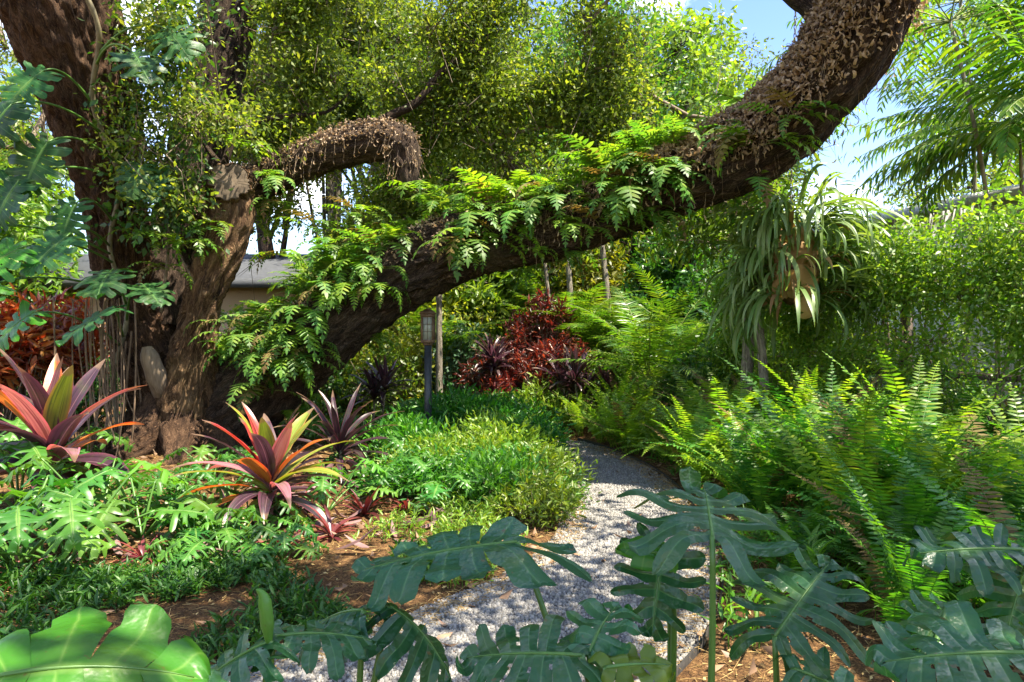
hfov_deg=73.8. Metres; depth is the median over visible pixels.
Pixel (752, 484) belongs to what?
sword fern
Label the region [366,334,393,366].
limb fern
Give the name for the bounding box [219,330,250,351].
limb fern
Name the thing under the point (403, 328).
limb fern
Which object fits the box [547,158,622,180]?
limb fern
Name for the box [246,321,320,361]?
limb fern
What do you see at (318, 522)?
dry leaves
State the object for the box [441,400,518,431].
shrub
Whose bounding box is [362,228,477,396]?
tree
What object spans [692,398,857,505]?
sword fern
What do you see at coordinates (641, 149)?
limb fern
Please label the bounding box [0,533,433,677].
ground cover
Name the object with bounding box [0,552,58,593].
bromeliad
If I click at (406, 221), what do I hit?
limb fern
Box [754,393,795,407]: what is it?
sword fern
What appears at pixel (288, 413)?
limb fern
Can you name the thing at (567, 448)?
shrub
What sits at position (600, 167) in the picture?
limb fern
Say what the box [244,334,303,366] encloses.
limb fern
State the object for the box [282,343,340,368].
limb fern
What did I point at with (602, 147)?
limb fern
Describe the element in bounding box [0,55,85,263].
tree
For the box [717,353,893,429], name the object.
sword fern
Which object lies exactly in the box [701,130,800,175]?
limb fern
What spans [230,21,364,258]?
tree
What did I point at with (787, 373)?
shrub
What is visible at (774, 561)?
sword fern
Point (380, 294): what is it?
limb fern
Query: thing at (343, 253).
limb fern
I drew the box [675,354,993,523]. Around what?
sword fern
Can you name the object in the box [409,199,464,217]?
limb fern
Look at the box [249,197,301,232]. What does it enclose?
limb fern
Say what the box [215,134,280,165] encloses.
limb fern
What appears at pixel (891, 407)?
sword fern
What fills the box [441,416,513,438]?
shrub
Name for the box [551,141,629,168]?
limb fern
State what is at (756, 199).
limb fern
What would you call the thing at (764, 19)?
sky
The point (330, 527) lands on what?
bromeliad
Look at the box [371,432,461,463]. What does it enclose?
shrub
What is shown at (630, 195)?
limb fern
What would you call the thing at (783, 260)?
spider plant
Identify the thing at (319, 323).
limb fern
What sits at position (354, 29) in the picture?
tree
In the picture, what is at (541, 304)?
croton
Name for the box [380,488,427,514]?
bromeliad
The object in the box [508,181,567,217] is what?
limb fern
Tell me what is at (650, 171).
limb fern
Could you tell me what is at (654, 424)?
sword fern
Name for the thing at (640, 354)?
areca palm
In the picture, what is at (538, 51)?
tree
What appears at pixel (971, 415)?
sword fern
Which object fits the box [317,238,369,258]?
limb fern
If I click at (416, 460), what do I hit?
philodendron
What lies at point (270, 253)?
limb fern
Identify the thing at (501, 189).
limb fern
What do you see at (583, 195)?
limb fern
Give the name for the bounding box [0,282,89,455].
croton
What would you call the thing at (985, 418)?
sword fern
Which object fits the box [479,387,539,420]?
shrub
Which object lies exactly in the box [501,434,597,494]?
shrub
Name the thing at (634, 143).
limb fern
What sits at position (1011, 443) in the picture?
sword fern
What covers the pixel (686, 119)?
limb fern
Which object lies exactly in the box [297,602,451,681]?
monstera
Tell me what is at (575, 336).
croton
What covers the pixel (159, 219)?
limb fern
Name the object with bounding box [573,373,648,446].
sword fern
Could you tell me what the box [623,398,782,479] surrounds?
sword fern
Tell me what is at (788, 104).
limb fern
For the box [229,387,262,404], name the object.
limb fern
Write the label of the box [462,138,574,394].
tree
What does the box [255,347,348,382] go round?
limb fern
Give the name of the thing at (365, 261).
limb fern
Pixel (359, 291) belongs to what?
limb fern
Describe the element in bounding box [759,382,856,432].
sword fern
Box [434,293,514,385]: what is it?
shrub
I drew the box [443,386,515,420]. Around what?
shrub
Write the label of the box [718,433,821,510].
sword fern
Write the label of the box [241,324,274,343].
limb fern
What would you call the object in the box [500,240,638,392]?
tree
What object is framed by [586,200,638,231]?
limb fern
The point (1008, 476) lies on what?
sword fern
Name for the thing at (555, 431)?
shrub
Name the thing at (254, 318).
limb fern
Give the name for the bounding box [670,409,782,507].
sword fern
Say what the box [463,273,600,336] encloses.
areca palm
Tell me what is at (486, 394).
shrub
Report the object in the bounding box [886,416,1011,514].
sword fern
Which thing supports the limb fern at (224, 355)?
attached to the oak tree at (184, 394)
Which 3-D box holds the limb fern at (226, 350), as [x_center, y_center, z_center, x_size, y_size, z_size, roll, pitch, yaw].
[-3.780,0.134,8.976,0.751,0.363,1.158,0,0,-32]
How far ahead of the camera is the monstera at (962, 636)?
1.30 m
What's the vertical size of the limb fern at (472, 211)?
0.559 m
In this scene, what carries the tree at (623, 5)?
on the ground at (230, 599)
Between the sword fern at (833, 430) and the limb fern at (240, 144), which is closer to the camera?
the sword fern at (833, 430)
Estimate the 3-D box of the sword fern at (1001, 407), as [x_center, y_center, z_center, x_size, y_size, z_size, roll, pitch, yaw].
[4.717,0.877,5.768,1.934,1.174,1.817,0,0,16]
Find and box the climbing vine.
[77,0,252,312]
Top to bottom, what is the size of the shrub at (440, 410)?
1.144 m
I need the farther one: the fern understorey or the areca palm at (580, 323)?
the areca palm at (580, 323)
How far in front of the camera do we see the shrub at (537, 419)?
8.94 m
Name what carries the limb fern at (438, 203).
attached to the oak tree at (184, 394)
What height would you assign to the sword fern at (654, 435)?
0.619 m
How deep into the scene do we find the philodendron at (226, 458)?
7.51 m
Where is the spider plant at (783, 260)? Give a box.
[676,164,916,368]
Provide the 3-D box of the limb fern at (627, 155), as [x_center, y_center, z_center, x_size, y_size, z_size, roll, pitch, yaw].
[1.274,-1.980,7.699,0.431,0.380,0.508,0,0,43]
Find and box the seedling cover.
[348,481,552,588]
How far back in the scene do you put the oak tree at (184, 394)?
8.92 m
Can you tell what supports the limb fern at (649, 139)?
attached to the oak tree at (184, 394)
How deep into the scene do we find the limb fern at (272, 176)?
8.84 m
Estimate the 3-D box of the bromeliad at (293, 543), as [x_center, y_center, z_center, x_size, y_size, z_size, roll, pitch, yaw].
[-1.578,1.396,4.696,0.401,0.203,0.405,0,0,20]
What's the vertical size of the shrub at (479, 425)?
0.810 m
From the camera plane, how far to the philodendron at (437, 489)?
5.78 m
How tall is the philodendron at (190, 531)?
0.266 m
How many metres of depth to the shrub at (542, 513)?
5.49 m
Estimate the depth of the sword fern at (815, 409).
6.86 m
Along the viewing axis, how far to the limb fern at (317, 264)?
8.62 m
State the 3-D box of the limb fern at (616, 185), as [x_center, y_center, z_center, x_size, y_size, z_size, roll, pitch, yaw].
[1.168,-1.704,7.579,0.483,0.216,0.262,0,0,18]
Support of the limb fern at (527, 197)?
attached to the oak tree at (184, 394)
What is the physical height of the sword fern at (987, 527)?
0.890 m
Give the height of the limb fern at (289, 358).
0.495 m
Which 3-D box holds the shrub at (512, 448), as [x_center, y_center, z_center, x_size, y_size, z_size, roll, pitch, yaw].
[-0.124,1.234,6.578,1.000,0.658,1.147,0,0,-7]
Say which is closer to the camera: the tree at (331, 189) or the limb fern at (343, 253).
the limb fern at (343, 253)
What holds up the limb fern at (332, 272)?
attached to the oak tree at (184, 394)
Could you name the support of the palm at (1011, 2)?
on the ground at (230, 599)
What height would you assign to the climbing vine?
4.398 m
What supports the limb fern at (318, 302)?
attached to the oak tree at (184, 394)
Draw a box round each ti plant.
[0,349,145,505]
[168,402,354,532]
[273,383,401,483]
[341,353,414,422]
[470,333,515,387]
[529,343,603,429]
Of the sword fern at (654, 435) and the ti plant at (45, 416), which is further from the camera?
the sword fern at (654, 435)
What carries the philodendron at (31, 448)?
on the ground at (230, 599)
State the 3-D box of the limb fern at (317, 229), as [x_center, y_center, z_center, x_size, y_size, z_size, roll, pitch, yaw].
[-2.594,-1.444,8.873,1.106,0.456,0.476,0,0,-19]
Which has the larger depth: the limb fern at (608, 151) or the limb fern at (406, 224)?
the limb fern at (406, 224)
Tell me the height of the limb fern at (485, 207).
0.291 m
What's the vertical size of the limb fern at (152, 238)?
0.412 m
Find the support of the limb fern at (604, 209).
attached to the oak tree at (184, 394)
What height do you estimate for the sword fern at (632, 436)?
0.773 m
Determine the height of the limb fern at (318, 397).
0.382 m
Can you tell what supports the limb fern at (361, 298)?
attached to the oak tree at (184, 394)
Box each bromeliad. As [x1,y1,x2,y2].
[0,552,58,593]
[107,531,163,568]
[254,529,304,559]
[305,504,361,544]
[336,485,392,520]
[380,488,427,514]
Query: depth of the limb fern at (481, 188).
8.16 m
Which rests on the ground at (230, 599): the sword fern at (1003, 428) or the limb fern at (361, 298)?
the sword fern at (1003, 428)
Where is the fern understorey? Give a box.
[646,433,989,649]
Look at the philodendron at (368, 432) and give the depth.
9.19 m
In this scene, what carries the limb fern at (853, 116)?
attached to the oak tree at (184, 394)
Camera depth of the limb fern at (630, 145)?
7.87 m
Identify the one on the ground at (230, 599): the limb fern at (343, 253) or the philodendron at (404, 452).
the philodendron at (404, 452)
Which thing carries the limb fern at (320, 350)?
attached to the oak tree at (184, 394)
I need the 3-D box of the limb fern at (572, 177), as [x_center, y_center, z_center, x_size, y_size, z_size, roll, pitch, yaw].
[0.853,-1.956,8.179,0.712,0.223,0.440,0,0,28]
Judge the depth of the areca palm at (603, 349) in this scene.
13.19 m
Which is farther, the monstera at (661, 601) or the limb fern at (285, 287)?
the limb fern at (285, 287)
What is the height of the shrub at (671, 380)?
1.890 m
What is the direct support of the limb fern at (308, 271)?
attached to the oak tree at (184, 394)
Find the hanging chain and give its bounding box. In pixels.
[790,11,796,209]
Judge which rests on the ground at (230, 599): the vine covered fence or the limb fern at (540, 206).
the vine covered fence
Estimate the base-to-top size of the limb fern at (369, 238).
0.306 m
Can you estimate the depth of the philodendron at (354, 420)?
9.72 m
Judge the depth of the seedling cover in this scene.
5.16 m
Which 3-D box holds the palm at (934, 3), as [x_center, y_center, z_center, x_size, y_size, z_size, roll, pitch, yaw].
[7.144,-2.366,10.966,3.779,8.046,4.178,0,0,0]
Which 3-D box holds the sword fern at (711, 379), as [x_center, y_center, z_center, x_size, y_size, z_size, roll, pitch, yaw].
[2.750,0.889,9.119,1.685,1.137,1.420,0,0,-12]
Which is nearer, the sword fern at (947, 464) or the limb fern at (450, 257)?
the sword fern at (947, 464)
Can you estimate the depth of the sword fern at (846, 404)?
7.56 m
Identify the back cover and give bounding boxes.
[83,403,451,443]
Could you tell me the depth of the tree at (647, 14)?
22.63 m
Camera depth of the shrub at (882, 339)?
10.38 m
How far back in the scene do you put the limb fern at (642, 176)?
7.41 m
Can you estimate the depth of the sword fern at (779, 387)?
8.74 m
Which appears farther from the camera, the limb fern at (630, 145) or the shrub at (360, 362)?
the shrub at (360, 362)
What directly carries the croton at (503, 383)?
on the ground at (230, 599)
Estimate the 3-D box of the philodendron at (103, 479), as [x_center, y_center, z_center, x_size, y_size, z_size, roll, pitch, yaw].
[-2.681,1.195,5.010,1.289,0.575,1.370,0,0,9]
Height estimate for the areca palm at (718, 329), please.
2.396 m
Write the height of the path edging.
0.095 m
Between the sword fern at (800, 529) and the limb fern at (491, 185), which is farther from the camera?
the limb fern at (491, 185)
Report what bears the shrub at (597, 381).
on the ground at (230, 599)
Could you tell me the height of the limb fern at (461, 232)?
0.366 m
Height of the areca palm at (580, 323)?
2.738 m
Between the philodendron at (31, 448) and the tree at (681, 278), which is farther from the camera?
the tree at (681, 278)
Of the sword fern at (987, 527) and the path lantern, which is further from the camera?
the path lantern
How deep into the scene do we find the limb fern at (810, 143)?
6.79 m
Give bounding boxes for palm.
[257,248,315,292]
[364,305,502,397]
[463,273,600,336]
[496,281,646,406]
[541,294,696,398]
[547,281,719,414]
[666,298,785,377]
[749,0,1023,413]
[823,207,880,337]
[839,26,1015,207]
[851,0,1023,213]
[874,17,1023,401]
[877,0,1023,410]
[909,0,1023,137]
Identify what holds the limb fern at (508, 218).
attached to the oak tree at (184, 394)
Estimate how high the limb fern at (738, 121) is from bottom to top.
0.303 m
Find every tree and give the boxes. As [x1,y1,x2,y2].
[0,0,920,464]
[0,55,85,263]
[0,149,87,312]
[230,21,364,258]
[242,12,396,251]
[259,0,437,227]
[305,196,410,363]
[325,0,545,390]
[341,166,512,395]
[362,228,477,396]
[409,2,565,160]
[421,0,602,382]
[432,264,560,387]
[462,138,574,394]
[471,149,610,399]
[496,335,510,387]
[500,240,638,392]
[516,132,640,393]
[517,0,716,358]
[530,0,717,129]
[550,151,614,353]
[607,222,728,395]
[610,0,761,382]
[611,227,734,405]
[619,161,871,421]
[635,208,726,364]
[638,96,876,416]
[650,199,787,362]
[654,11,795,199]
[706,58,816,377]
[865,108,1018,212]
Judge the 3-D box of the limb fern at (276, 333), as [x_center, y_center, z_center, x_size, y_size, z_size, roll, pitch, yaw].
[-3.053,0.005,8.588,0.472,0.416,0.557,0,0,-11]
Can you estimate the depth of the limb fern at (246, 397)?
8.42 m
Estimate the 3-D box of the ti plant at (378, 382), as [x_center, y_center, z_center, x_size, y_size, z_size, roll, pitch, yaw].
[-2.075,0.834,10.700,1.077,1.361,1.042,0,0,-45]
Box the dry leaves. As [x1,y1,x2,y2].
[20,480,467,563]
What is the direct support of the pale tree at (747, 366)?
on the ground at (230, 599)
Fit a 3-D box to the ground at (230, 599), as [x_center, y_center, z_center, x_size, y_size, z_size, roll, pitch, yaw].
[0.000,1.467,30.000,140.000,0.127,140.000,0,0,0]
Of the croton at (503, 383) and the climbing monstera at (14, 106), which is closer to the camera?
the climbing monstera at (14, 106)
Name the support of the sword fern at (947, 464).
on the ground at (230, 599)
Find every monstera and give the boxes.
[0,0,205,460]
[0,604,226,681]
[210,589,377,681]
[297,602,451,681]
[351,516,674,681]
[610,522,705,681]
[616,466,799,681]
[724,546,947,681]
[864,600,1023,681]
[901,523,1023,649]
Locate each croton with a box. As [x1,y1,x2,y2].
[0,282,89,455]
[0,300,69,441]
[24,286,109,444]
[451,351,516,394]
[476,369,521,398]
[481,335,534,388]
[497,303,556,395]
[508,340,562,397]
[521,287,575,392]
[532,326,595,418]
[540,308,581,407]
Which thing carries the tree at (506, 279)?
on the ground at (230, 599)
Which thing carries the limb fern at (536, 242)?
attached to the oak tree at (184, 394)
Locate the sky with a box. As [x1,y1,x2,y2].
[0,0,1023,253]
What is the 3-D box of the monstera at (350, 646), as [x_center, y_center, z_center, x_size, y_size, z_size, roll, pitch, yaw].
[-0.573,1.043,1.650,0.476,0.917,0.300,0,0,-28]
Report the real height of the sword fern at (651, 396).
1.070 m
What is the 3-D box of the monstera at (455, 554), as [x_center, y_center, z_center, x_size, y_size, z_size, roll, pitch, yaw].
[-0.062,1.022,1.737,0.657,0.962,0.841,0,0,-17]
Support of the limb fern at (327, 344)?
attached to the oak tree at (184, 394)
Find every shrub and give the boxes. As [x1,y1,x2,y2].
[41,344,126,429]
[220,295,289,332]
[294,358,367,425]
[317,336,423,424]
[323,330,394,418]
[341,442,469,501]
[355,403,463,464]
[356,315,459,408]
[369,419,441,450]
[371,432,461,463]
[376,404,411,421]
[381,425,466,486]
[391,388,462,424]
[401,382,498,408]
[404,379,499,430]
[415,309,493,397]
[432,459,485,497]
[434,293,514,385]
[439,405,529,450]
[440,438,562,516]
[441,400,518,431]
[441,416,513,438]
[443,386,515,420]
[443,420,529,459]
[447,436,545,485]
[464,386,524,404]
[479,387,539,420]
[483,461,602,531]
[485,411,566,450]
[488,409,578,447]
[489,401,576,462]
[492,387,557,420]
[496,406,575,438]
[501,370,586,428]
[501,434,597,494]
[504,437,595,476]
[509,467,589,510]
[571,340,639,419]
[653,323,738,407]
[723,318,872,393]
[787,307,923,390]
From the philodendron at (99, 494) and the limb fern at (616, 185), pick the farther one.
the limb fern at (616, 185)
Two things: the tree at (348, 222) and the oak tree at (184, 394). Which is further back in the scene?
the tree at (348, 222)
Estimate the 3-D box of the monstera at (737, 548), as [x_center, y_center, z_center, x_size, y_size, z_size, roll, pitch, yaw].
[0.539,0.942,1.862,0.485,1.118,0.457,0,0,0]
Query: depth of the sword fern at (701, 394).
8.42 m
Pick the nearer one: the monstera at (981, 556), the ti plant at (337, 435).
the monstera at (981, 556)
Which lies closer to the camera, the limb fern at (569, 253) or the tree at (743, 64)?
the limb fern at (569, 253)
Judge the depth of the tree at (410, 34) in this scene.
16.04 m
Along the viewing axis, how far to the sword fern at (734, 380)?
8.88 m
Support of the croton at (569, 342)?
on the ground at (230, 599)
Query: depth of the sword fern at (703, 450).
6.51 m
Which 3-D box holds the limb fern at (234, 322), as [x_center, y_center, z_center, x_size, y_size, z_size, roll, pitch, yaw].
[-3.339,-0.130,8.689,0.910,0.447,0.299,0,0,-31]
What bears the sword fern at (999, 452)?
on the ground at (230, 599)
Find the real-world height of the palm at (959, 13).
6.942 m
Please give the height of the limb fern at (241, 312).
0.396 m
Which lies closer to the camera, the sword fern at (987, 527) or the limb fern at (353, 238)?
the sword fern at (987, 527)
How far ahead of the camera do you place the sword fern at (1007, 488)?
4.12 m
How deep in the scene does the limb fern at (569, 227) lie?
7.66 m
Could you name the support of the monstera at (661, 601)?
on the ground at (230, 599)
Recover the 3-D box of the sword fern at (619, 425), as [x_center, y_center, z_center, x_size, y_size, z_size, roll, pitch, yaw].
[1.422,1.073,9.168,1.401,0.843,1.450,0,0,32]
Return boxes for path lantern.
[419,308,436,425]
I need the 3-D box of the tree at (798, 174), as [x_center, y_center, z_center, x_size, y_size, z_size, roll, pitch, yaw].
[6.831,-3.198,19.986,4.566,9.917,4.437,0,0,0]
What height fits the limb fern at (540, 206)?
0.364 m
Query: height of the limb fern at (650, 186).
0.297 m
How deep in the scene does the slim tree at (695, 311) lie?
13.97 m
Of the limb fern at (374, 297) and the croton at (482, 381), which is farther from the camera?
the croton at (482, 381)
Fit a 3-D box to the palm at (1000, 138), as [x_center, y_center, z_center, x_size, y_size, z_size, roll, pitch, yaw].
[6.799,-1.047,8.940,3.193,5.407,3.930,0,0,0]
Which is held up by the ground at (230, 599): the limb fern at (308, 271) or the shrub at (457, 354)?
the shrub at (457, 354)
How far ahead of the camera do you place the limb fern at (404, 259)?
8.43 m
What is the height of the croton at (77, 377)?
2.298 m
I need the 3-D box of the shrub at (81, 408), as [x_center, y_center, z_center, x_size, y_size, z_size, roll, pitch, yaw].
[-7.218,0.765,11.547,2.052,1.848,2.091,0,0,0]
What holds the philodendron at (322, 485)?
on the ground at (230, 599)
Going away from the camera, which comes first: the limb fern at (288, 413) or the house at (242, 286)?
the limb fern at (288, 413)
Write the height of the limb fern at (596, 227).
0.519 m
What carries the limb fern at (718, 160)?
attached to the oak tree at (184, 394)
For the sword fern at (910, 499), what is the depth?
3.88 m
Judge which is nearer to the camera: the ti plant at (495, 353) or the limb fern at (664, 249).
the limb fern at (664, 249)
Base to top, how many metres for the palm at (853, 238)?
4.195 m
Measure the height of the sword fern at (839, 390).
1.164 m
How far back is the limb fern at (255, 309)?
9.14 m
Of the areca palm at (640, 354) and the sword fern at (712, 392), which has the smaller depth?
the sword fern at (712, 392)
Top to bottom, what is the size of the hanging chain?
3.492 m
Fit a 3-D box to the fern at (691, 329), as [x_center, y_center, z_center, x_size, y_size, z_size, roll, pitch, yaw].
[3.441,0.139,12.940,3.315,3.040,3.694,0,0,0]
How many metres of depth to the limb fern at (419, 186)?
8.68 m
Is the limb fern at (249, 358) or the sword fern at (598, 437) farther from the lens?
the sword fern at (598, 437)
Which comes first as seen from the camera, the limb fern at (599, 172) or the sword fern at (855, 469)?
the sword fern at (855, 469)
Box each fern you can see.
[101,228,181,260]
[124,261,192,288]
[140,215,193,234]
[152,233,225,264]
[168,213,229,242]
[183,319,243,342]
[188,331,271,360]
[189,0,938,373]
[198,340,260,360]
[203,345,236,371]
[211,314,279,338]
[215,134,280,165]
[216,341,233,359]
[219,303,273,334]
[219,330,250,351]
[223,354,314,396]
[225,342,276,367]
[226,381,309,421]
[229,338,244,369]
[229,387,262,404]
[230,324,249,336]
[231,311,266,331]
[233,364,311,393]
[234,344,273,378]
[238,376,273,391]
[239,351,280,388]
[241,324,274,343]
[242,296,286,314]
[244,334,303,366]
[244,351,312,390]
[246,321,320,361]
[248,249,305,281]
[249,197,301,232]
[249,326,286,354]
[250,303,327,343]
[251,313,272,330]
[254,169,294,198]
[254,372,308,396]
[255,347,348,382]
[266,271,336,298]
[266,282,299,296]
[267,296,298,321]
[269,209,353,245]
[270,305,297,322]
[271,340,325,366]
[274,285,300,298]
[280,313,328,336]
[280,409,308,420]
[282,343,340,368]
[288,258,329,280]
[291,290,346,320]
[296,237,339,272]
[296,342,338,363]
[298,268,349,298]
[298,287,322,305]
[298,393,326,414]
[302,255,361,279]
[302,281,364,319]
[303,244,382,272]
[311,289,339,310]
[313,258,374,293]
[314,196,391,228]
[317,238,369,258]
[318,256,351,278]
[330,229,399,253]
[335,237,371,254]
[336,228,412,265]
[339,225,407,251]
[344,281,402,311]
[345,258,377,286]
[351,281,393,300]
[353,287,364,307]
[354,221,407,237]
[364,266,408,288]
[366,287,410,303]
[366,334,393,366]
[370,179,445,209]
[370,332,397,353]
[373,223,422,241]
[375,325,402,352]
[378,222,416,240]
[391,321,407,336]
[394,215,423,226]
[406,194,475,215]
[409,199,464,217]
[411,184,468,217]
[412,236,490,281]
[429,247,481,276]
[432,227,526,272]
[435,167,546,207]
[443,202,497,245]
[444,219,480,243]
[449,176,515,202]
[452,180,516,203]
[454,172,548,200]
[459,217,529,249]
[472,175,545,202]
[479,202,511,222]
[489,201,536,241]
[492,175,573,202]
[494,169,530,194]
[496,198,558,225]
[502,222,534,241]
[502,236,540,255]
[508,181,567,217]
[510,245,557,265]
[513,185,566,231]
[514,251,597,288]
[523,260,576,287]
[526,178,586,197]
[540,383,596,427]
[542,204,655,251]
[543,133,637,169]
[545,390,608,435]
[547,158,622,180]
[550,170,592,183]
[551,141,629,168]
[551,217,592,248]
[553,172,588,189]
[557,393,661,453]
[561,177,589,204]
[562,197,629,226]
[562,247,590,267]
[563,190,613,212]
[563,362,631,415]
[563,390,647,442]
[564,144,642,170]
[564,167,655,203]
[565,400,678,454]
[567,161,606,169]
[570,366,668,416]
[572,156,661,192]
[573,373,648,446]
[581,165,625,182]
[584,167,679,204]
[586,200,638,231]
[591,164,642,176]
[594,176,661,225]
[595,367,677,427]
[598,125,693,151]
[598,179,637,193]
[602,141,653,161]
[604,174,694,218]
[605,263,767,397]
[606,147,638,174]
[608,212,660,231]
[609,151,721,194]
[609,394,708,441]
[610,121,660,149]
[610,416,679,462]
[612,137,666,152]
[614,120,699,155]
[614,153,695,187]
[622,368,780,434]
[623,385,782,432]
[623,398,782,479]
[630,136,669,150]
[631,394,757,487]
[632,179,688,203]
[635,361,785,473]
[637,397,727,433]
[641,156,690,196]
[643,205,686,234]
[643,395,834,494]
[644,115,732,146]
[647,365,774,409]
[648,207,702,255]
[670,117,693,134]
[670,407,834,513]
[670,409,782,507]
[673,369,802,416]
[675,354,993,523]
[686,206,712,224]
[688,80,755,113]
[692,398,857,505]
[697,123,813,175]
[699,119,747,143]
[700,501,861,571]
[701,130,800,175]
[706,390,1023,550]
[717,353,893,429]
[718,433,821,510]
[728,165,814,221]
[728,416,919,457]
[731,86,861,137]
[746,177,776,226]
[746,389,961,430]
[747,356,944,444]
[750,496,867,563]
[751,393,992,467]
[752,373,837,406]
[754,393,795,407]
[757,378,1023,520]
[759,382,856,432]
[761,455,1023,580]
[781,430,1016,588]
[783,132,822,158]
[783,367,934,415]
[794,365,956,424]
[807,341,1023,477]
[812,470,1023,650]
[836,106,869,134]
[839,388,1021,455]
[850,442,1023,634]
[852,392,1023,522]
[871,459,1023,561]
[874,354,1023,450]
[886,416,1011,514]
[922,380,1023,435]
[933,376,1023,520]
[936,430,1023,523]
[941,413,1023,455]
[955,429,1020,501]
[964,412,1018,483]
[965,372,1023,438]
[985,522,1023,633]
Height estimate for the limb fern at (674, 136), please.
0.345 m
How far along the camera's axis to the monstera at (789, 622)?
1.76 m
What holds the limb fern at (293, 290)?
attached to the oak tree at (184, 394)
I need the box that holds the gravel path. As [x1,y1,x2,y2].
[229,428,709,681]
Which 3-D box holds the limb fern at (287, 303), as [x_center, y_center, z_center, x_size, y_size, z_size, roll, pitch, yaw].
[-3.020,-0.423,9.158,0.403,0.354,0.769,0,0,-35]
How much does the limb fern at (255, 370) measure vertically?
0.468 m
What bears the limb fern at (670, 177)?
attached to the oak tree at (184, 394)
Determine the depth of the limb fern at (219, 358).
8.80 m
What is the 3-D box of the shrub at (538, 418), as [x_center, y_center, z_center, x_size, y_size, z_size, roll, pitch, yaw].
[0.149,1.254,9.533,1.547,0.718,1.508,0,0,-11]
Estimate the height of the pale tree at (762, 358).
4.482 m
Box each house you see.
[0,254,363,403]
[812,184,1023,423]
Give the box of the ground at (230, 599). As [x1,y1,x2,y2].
[0,373,1023,681]
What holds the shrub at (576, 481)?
on the ground at (230, 599)
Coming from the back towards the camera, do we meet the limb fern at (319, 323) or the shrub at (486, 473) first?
the limb fern at (319, 323)
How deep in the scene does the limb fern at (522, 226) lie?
7.94 m
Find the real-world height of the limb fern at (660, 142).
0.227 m
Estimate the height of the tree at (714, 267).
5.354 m
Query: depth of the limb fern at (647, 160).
7.32 m
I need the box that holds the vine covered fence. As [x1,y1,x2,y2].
[682,164,1023,447]
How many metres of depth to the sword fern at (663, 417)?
8.77 m
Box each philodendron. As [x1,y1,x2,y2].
[0,417,134,476]
[0,439,117,527]
[0,454,206,543]
[0,459,214,562]
[0,475,121,567]
[20,461,246,560]
[106,464,239,507]
[142,515,251,561]
[155,507,282,572]
[158,444,257,485]
[200,488,301,539]
[211,445,255,470]
[233,515,328,570]
[272,458,398,517]
[276,406,361,440]
[316,422,410,478]
[320,415,379,440]
[343,450,465,499]
[352,409,433,445]
[372,398,417,422]
[390,448,459,487]
[393,467,483,511]
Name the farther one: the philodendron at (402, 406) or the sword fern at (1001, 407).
the philodendron at (402, 406)
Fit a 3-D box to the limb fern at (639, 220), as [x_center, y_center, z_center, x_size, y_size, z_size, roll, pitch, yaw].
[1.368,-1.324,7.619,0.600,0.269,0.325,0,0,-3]
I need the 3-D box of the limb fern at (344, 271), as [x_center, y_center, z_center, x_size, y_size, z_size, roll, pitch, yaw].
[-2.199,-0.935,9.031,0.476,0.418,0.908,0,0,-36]
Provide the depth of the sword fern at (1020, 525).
3.03 m
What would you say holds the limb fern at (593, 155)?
attached to the oak tree at (184, 394)
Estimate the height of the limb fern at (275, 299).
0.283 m
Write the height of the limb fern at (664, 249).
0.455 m
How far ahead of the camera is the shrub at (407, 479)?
6.16 m
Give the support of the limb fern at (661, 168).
attached to the oak tree at (184, 394)
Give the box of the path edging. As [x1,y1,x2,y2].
[577,438,723,676]
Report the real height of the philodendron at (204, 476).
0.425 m
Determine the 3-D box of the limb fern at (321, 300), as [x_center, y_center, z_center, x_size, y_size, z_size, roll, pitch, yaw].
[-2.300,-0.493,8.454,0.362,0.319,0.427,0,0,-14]
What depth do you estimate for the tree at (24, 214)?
14.20 m
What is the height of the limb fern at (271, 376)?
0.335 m
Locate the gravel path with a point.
(285, 673)
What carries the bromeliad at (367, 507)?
on the ground at (230, 599)
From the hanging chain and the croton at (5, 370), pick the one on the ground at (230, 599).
the croton at (5, 370)
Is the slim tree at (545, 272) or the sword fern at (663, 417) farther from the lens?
the slim tree at (545, 272)
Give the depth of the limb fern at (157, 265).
8.38 m
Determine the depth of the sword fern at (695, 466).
6.73 m
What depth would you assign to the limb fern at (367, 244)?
8.64 m
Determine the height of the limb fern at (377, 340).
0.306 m
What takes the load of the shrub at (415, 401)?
on the ground at (230, 599)
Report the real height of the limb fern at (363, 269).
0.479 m
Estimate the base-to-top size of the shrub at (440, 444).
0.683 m
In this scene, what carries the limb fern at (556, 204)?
attached to the oak tree at (184, 394)
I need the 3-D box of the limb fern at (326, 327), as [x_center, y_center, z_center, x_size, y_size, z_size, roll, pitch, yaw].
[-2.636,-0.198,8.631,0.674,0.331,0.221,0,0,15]
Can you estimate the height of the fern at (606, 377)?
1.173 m
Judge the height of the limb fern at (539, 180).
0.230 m
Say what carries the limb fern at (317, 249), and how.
attached to the oak tree at (184, 394)
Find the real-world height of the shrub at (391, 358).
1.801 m
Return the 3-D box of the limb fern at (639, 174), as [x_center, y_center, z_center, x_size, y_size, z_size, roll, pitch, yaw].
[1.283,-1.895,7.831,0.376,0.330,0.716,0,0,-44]

